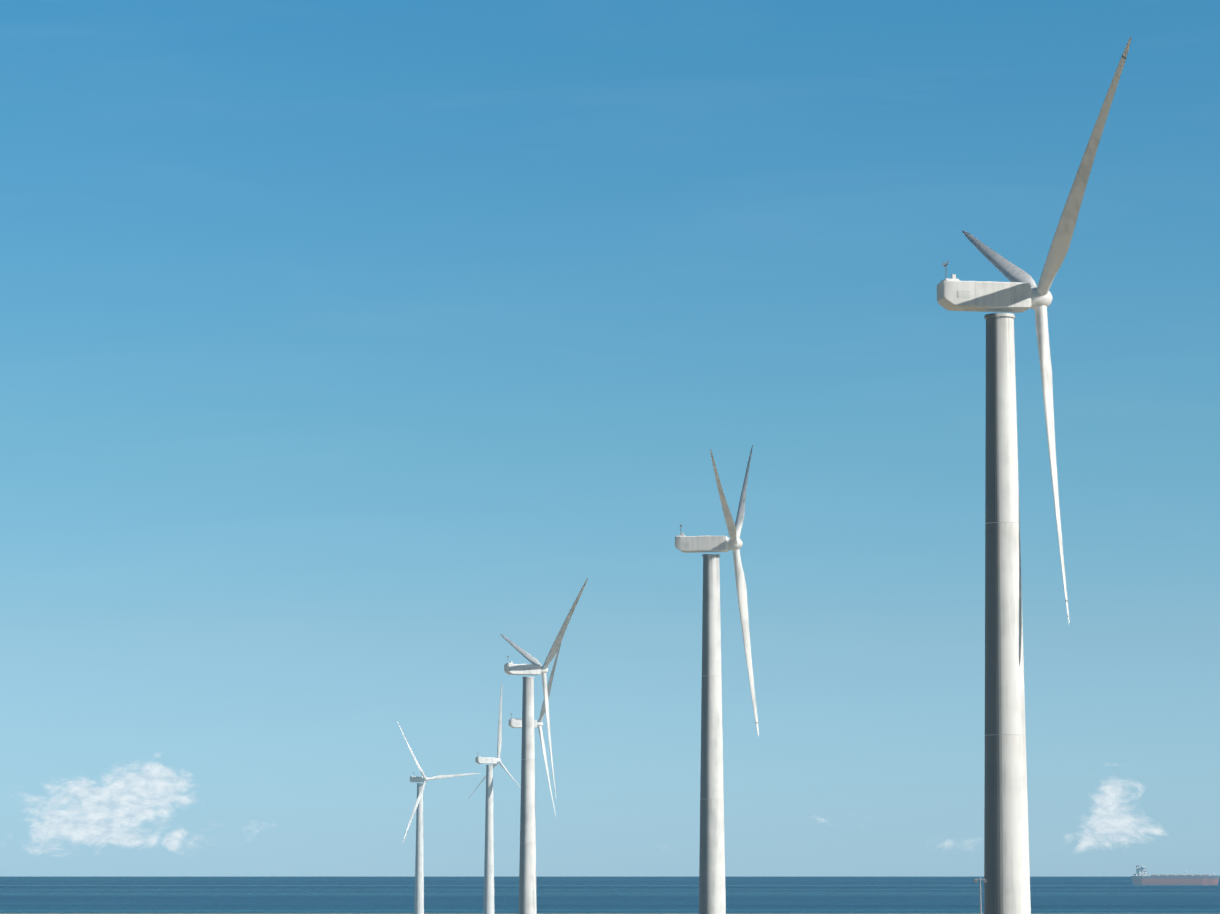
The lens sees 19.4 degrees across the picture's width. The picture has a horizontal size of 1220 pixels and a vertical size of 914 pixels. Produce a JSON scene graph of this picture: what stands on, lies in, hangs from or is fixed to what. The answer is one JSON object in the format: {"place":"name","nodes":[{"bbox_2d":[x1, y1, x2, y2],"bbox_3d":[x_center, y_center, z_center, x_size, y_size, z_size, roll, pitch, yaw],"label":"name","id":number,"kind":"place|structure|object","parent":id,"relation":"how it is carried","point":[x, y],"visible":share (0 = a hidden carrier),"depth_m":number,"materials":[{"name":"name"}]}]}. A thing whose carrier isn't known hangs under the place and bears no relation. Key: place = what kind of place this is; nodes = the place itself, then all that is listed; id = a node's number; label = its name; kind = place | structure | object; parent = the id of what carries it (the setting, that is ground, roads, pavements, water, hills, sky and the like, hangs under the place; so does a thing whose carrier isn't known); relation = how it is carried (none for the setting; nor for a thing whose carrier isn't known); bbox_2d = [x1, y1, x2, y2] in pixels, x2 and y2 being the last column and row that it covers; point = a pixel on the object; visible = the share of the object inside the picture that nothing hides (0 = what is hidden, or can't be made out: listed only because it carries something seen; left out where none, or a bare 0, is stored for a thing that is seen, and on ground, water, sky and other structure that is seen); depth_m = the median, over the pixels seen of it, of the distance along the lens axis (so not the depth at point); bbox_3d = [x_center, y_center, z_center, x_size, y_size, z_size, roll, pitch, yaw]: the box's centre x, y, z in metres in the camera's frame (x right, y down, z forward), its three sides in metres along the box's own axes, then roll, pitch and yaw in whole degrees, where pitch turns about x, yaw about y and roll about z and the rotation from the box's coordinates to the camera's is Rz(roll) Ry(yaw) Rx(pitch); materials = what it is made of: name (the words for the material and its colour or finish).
{"place":"outdoors","nodes":[
{"label":"outdoors","id":0,"kind":"place"},
{"bbox_2d":[0,913,804,913],"bbox_3d":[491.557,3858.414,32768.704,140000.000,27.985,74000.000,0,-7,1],"label":"ground","id":1,"kind":"structure","parent":0,"point":[386,913],"depth_m":1519.58,"materials":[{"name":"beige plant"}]},
{"bbox_2d":[397,721,480,913],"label":"turbine","id":2,"kind":"object","parent":1,"relation":"on","point":[419,880],"visible":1,"depth_m":1235.32,"materials":[{"name":"grey metal"}]},
{"bbox_2d":[469,683,520,913],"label":"turbine","id":3,"kind":"object","parent":1,"relation":"on","point":[489,872],"visible":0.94,"depth_m":1101.75,"materials":[{"name":"grey metal"}]},
{"bbox_2d":[509,641,561,814],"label":"turbine","id":4,"kind":"object","parent":1,"relation":"on","point":[517,723],"visible":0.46,"depth_m":863.35,"materials":[{"name":"grey metal"}]},
{"bbox_2d":[500,578,587,913],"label":"turbine","id":5,"kind":"object","parent":1,"relation":"on","point":[527,886],"visible":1,"depth_m":663.36,"materials":[{"name":"grey metal"}]},
{"bbox_2d":[675,445,758,913],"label":"turbine","id":6,"kind":"object","parent":1,"relation":"on","point":[712,895],"visible":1,"depth_m":448.98,"materials":[{"name":"grey metal"}]},
{"bbox_2d":[974,878,986,913],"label":"street lamp","id":7,"kind":"object","parent":1,"relation":"on","point":[980,879],"visible":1,"depth_m":241.63,"materials":[{"name":"silver metal"}]},
{"bbox_2d":[937,37,1130,913],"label":"turbine","id":8,"kind":"object","parent":1,"relation":"on","point":[1006,864],"visible":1,"depth_m":258.92,"materials":[{"name":"grey metal"}]},
{"bbox_2d":[0,877,1219,913],"bbox_3d":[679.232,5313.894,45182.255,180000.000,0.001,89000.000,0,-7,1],"label":"sea","id":9,"kind":"structure","parent":0,"point":[951,895],"depth_m":2963.02,"materials":[{"name":"liquid"}]},
{"bbox_2d":[1131,866,1219,884],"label":"ship","id":10,"kind":"object","parent":9,"relation":"on","point":[1141,877],"visible":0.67,"depth_m":6334.74,"materials":[{"name":"grey metal"}]},
{"bbox_2d":[0,0,1219,876],"label":"sky","id":11,"kind":"structure","parent":0,"point":[343,344],"materials":[{"name":"blue"}]}
]}

